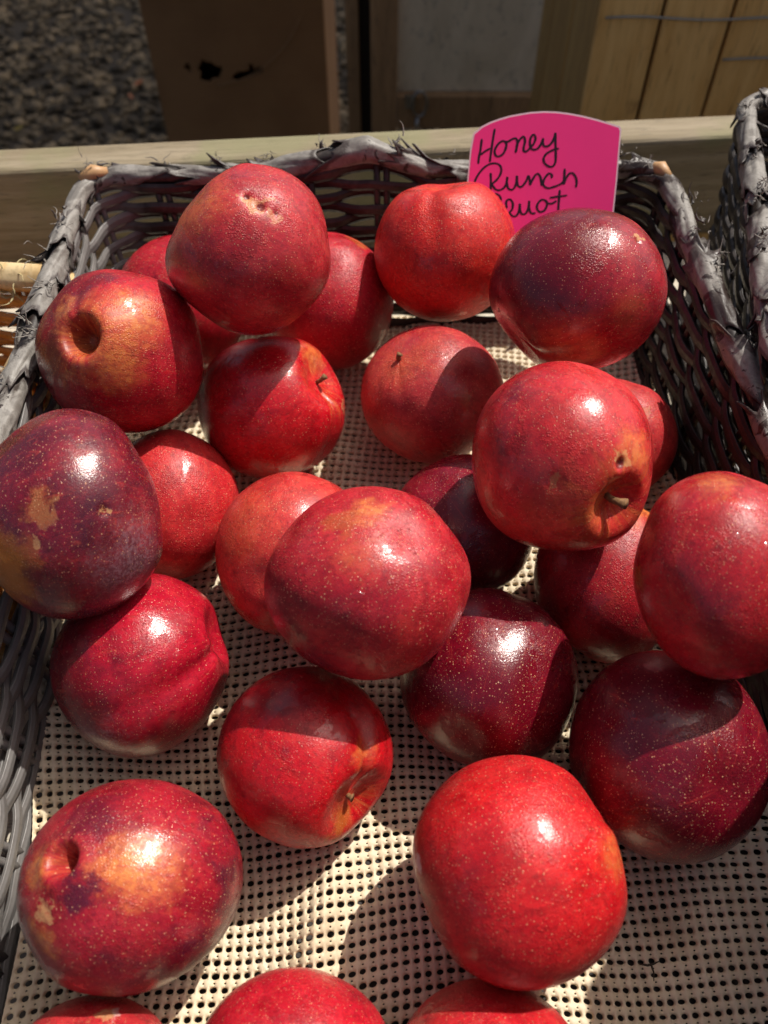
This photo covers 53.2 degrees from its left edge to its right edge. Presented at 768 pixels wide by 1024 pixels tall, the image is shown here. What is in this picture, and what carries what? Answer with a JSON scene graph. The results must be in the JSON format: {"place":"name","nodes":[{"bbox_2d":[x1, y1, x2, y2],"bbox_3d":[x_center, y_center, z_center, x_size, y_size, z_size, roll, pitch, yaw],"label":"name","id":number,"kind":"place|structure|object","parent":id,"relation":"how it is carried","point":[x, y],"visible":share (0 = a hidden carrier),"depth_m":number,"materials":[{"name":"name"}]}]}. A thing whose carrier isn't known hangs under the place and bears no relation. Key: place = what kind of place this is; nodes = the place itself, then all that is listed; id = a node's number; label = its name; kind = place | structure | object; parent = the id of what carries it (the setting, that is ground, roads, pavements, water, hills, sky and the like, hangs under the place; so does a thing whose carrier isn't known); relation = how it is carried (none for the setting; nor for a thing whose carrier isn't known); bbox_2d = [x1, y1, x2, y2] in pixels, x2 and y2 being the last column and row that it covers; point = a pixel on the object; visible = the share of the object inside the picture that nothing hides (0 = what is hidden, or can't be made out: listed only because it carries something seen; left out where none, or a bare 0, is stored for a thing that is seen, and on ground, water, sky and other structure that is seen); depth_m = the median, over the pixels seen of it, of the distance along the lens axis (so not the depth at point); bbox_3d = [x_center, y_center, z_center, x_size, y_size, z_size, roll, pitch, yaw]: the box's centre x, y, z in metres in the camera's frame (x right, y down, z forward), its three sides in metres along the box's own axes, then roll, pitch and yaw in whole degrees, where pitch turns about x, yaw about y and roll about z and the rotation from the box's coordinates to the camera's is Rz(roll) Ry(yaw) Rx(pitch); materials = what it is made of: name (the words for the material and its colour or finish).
{"place":"outdoors","nodes":[
{"label":"outdoors","id":0,"kind":"place"},
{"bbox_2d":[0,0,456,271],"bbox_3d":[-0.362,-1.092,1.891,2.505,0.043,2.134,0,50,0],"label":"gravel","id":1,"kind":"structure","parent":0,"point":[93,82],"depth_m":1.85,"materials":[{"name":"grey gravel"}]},
{"bbox_2d":[134,79,142,84],"bbox_3d":[-0.576,-1.007,1.798,0.028,0.007,0.011,-34,58,-25],"label":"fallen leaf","id":2,"kind":"object","parent":1,"relation":"on","point":[138,82],"visible":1,"depth_m":1.80,"materials":[{"name":"brown plant"}]},
{"bbox_2d":[139,0,339,141],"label":"cardboard box","id":3,"kind":"object","parent":1,"relation":"on","point":[233,69],"visible":0.58,"depth_m":1.29,"materials":[{"name":"brown cardboard"}]},
{"bbox_2d":[0,115,767,966],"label":"display table","id":4,"kind":"object","parent":1,"relation":"on","point":[36,185],"visible":0.05,"depth_m":0.48,"materials":[{"name":"beige wood"}]},
{"bbox_2d":[0,259,73,660],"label":"wicker basket","id":5,"kind":"object","parent":4,"relation":"on","point":[14,278],"visible":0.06,"depth_m":0.38,"materials":[{"name":"wicker"}]},
{"bbox_2d":[0,121,767,1023],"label":"wicker basket","id":6,"kind":"object","parent":4,"relation":"on","point":[698,275],"visible":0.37,"depth_m":0.35,"materials":[{"name":"grey wicker"}]},
{"bbox_2d":[1,315,767,1023],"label":"basket liner","id":7,"kind":"object","parent":6,"relation":"in","point":[493,339],"visible":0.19,"depth_m":0.29,"materials":[{"name":"beige plastic"}]},
{"bbox_2d":[33,995,161,1023],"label":"pluot","id":8,"kind":"object","parent":7,"relation":"on","point":[90,1009],"visible":0.99,"depth_m":0.24,"materials":[{"name":"red food"}]},
{"bbox_2d":[16,779,242,996],"bbox_3d":[-0.083,0.122,0.255,0.071,0.069,0.066,0,50,0],"label":"pluot","id":9,"kind":"object","parent":7,"relation":"on","point":[129,887],"visible":1,"depth_m":0.23,"materials":[{"name":"red food"}]},
{"bbox_2d":[50,573,228,757],"bbox_3d":[-0.096,0.060,0.306,0.067,0.071,0.072,0,50,0],"label":"pluot","id":10,"kind":"object","parent":7,"relation":"on","point":[143,672],"visible":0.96,"depth_m":0.28,"materials":[{"name":"food"}]},
{"bbox_2d":[0,408,162,619],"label":"pluot","id":11,"kind":"object","parent":10,"relation":"on","point":[81,533],"visible":1,"depth_m":0.26,"materials":[{"name":"red food"}]},
{"bbox_2d":[122,235,240,370],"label":"pluot","id":12,"kind":"object","parent":7,"relation":"on","point":[147,259],"visible":0.12,"depth_m":0.39,"materials":[{"name":"red food"}]},
{"bbox_2d":[132,429,238,578],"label":"pluot","id":13,"kind":"object","parent":7,"relation":"on","point":[195,483],"visible":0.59,"depth_m":0.33,"materials":[{"name":"food"}]},
{"bbox_2d":[35,269,202,433],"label":"pluot","id":14,"kind":"object","parent":13,"relation":"on","point":[122,349],"visible":0.96,"depth_m":0.31,"materials":[{"name":"red food"}]},
{"bbox_2d":[197,336,344,478],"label":"pluot","id":15,"kind":"object","parent":7,"relation":"on","point":[268,405],"visible":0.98,"depth_m":0.34,"materials":[{"name":"food"}]},
{"bbox_2d":[165,163,330,334],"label":"pluot","id":16,"kind":"object","parent":15,"relation":"on","point":[248,250],"visible":1,"depth_m":0.30,"materials":[{"name":"red food"}]},
{"bbox_2d":[215,472,342,635],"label":"pluot","id":17,"kind":"object","parent":7,"relation":"on","point":[260,516],"visible":0.45,"depth_m":0.31,"materials":[{"name":"red food"}]},
{"bbox_2d":[205,967,384,1023],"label":"pluot","id":18,"kind":"object","parent":7,"relation":"on","point":[296,995],"visible":1,"depth_m":0.23,"materials":[{"name":"red food"}]},
{"bbox_2d":[217,666,392,848],"bbox_3d":[-0.029,0.091,0.287,0.066,0.066,0.065,0,50,0],"label":"pluot","id":19,"kind":"object","parent":7,"relation":"on","point":[304,757],"visible":1,"depth_m":0.26,"materials":[{"name":"red food"}]},
{"bbox_2d":[272,232,393,369],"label":"pluot","id":20,"kind":"object","parent":7,"relation":"on","point":[343,321],"visible":0.56,"depth_m":0.38,"materials":[{"name":"red food"}]},
{"bbox_2d":[374,182,514,321],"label":"pluot","id":21,"kind":"object","parent":20,"relation":"on","point":[438,248],"visible":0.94,"depth_m":0.36,"materials":[{"name":"food"}]},
{"bbox_2d":[361,325,502,463],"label":"pluot","id":22,"kind":"object","parent":7,"relation":"on","point":[427,391],"visible":0.88,"depth_m":0.35,"materials":[{"name":"red food"}]},
{"bbox_2d":[401,454,531,589],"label":"pluot","id":23,"kind":"object","parent":7,"relation":"on","point":[444,489],"visible":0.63,"depth_m":0.32,"materials":[{"name":"red food"}]},
{"bbox_2d":[407,978,567,1023],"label":"pluot","id":24,"kind":"object","parent":7,"relation":"on","point":[474,1001],"visible":0.93,"depth_m":0.23,"materials":[{"name":"red food"}]},
{"bbox_2d":[400,588,577,765],"bbox_3d":[0.041,0.065,0.303,0.069,0.070,0.070,0,50,0],"label":"pluot","id":25,"kind":"object","parent":7,"relation":"on","point":[496,674],"visible":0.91,"depth_m":0.28,"materials":[{"name":"food"}]},
{"bbox_2d":[264,486,470,679],"bbox_3d":[-0.005,0.025,0.270,0.072,0.068,0.068,0,50,0],"label":"pluot","id":26,"kind":"object","parent":25,"relation":"on","point":[368,583],"visible":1,"depth_m":0.24,"materials":[{"name":"food"}]},
{"bbox_2d":[413,755,626,990],"bbox_3d":[0.042,0.115,0.249,0.066,0.069,0.069,0,50,0],"label":"pluot","id":27,"kind":"object","parent":7,"relation":"on","point":[519,871],"visible":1,"depth_m":0.22,"materials":[{"name":"food"}]},
{"bbox_2d":[534,509,656,662],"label":"pluot","id":28,"kind":"object","parent":7,"relation":"on","point":[587,601],"visible":0.42,"depth_m":0.30,"materials":[{"name":"red food"}]},
{"bbox_2d":[472,361,652,550],"bbox_3d":[0.066,-0.020,0.288,0.066,0.071,0.072,0,50,0],"label":"pluot","id":29,"kind":"object","parent":28,"relation":"on","point":[562,455],"visible":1,"depth_m":0.26,"materials":[{"name":"food"}]},
{"bbox_2d":[618,379,677,486],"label":"pluot","id":30,"kind":"object","parent":7,"relation":"on","point":[660,418],"visible":0.19,"depth_m":0.35,"materials":[{"name":"red food"}]},
{"bbox_2d":[489,207,667,367],"bbox_3d":[0.080,-0.093,0.321,0.072,0.068,0.069,0,50,0],"label":"pluot","id":31,"kind":"object","parent":30,"relation":"on","point":[586,286],"visible":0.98,"depth_m":0.29,"materials":[{"name":"food"}]},
{"bbox_2d":[640,961,658,980],"bbox_3d":[0.094,0.162,0.272,0.007,0.001,0.006,0,55,0],"label":"twig","id":32,"kind":"object","parent":7,"relation":"on","point":[651,964],"visible":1,"depth_m":0.27,"materials":[{"name":"black wood"}]},
{"bbox_2d":[569,650,767,864],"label":"pluot","id":33,"kind":"object","parent":7,"relation":"on","point":[668,757],"visible":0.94,"depth_m":0.25,"materials":[{"name":"food"}]},
{"bbox_2d":[633,471,767,679],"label":"pluot","id":34,"kind":"object","parent":33,"relation":"on","point":[700,574],"visible":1,"depth_m":0.23,"materials":[{"name":"food"}]},
{"bbox_2d":[467,111,620,232],"bbox_3d":[0.081,-0.164,0.401,0.080,0.081,0.003,0,20,0],"label":"sign card","id":35,"kind":"object","parent":6,"relation":"in","point":[527,167],"visible":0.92,"depth_m":0.40,"materials":[{"name":"pink paper"}]},
{"bbox_2d":[700,87,767,484],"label":"wicker basket","id":36,"kind":"object","parent":4,"relation":"on","point":[740,223],"visible":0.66,"depth_m":0.38,"materials":[{"name":"grey wicker"}]},
{"bbox_2d":[344,0,543,133],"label":"framed panel","id":37,"kind":"object","parent":1,"relation":"on","point":[466,63],"visible":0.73,"depth_m":1.06,"materials":[{"name":"brown wood"}]},
{"bbox_2d":[529,0,767,241],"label":"slatted crate","id":38,"kind":"object","parent":1,"relation":"on","point":[613,60],"visible":0.32,"depth_m":0.74,"materials":[{"name":"brown wood"}]}
]}

